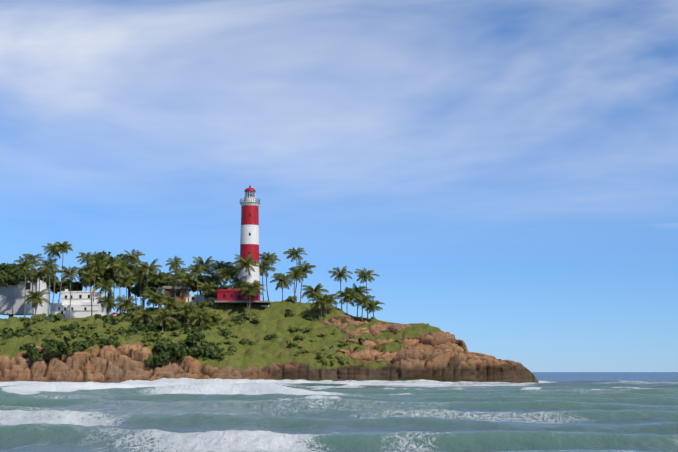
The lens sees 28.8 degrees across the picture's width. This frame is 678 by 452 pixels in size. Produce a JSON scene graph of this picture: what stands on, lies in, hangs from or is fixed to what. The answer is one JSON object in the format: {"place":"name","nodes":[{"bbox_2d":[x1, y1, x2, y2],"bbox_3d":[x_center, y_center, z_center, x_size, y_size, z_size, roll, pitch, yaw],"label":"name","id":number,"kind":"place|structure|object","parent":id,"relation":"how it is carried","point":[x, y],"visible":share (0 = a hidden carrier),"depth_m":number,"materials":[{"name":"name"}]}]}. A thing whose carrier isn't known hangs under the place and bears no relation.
{"place":"outdoors","nodes":[
{"label":"outdoors","id":0,"kind":"place"},
{"bbox_2d":[0,300,538,382],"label":"headland terrain","id":1,"kind":"structure","parent":0,"point":[411,351],"depth_m":379.37,"materials":[{"name":"green plant"}]},
{"bbox_2d":[0,273,48,314],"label":"building","id":2,"kind":"structure","parent":1,"relation":"on","point":[12,299],"depth_m":447.51,"materials":[{"name":"paint"}]},
{"bbox_2d":[50,288,110,318],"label":"white house","id":3,"kind":"structure","parent":1,"relation":"on","point":[80,304],"depth_m":436.80,"materials":[{"name":"paint"}]},
{"bbox_2d":[0,250,236,317],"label":"broadleaf trees","id":4,"kind":"object","parent":1,"relation":"on","point":[9,275],"visible":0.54,"depth_m":445.62,"materials":[{"name":"green plant"}]},
{"bbox_2d":[0,309,319,367],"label":"bushes","id":5,"kind":"object","parent":1,"relation":"on","point":[164,350],"visible":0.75,"depth_m":380.52,"materials":[{"name":"green plant"}]},
{"bbox_2d":[162,286,216,305],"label":"brown house","id":6,"kind":"structure","parent":1,"relation":"on","point":[170,290],"depth_m":432.01,"materials":[{"name":"paint"}]},
{"bbox_2d":[0,295,380,363],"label":"slope shrubs","id":7,"kind":"object","parent":1,"relation":"on","point":[93,333],"visible":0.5,"depth_m":391.28,"materials":[{"name":"green plant"}]},
{"bbox_2d":[13,241,384,330],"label":"palm trees","id":8,"kind":"object","parent":1,"relation":"on","point":[227,270],"visible":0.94,"depth_m":419.17,"materials":[{"name":"green plant"}]},
{"bbox_2d":[214,186,270,303],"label":"lighthouse","id":9,"kind":"object","parent":1,"relation":"on","point":[249,235],"visible":0.9,"depth_m":413.37,"materials":[{"name":"red paint"}]},
{"bbox_2d":[0,372,677,451],"bbox_3d":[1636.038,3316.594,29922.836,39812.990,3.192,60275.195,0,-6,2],"label":"sea","id":10,"kind":"structure","parent":0,"point":[593,412],"depth_m":113.38,"materials":[{"name":"liquid"}]},
{"bbox_2d":[0,0,677,371],"label":"sky","id":11,"kind":"structure","parent":0,"point":[506,171],"materials":[{"name":"blue"}]}
]}

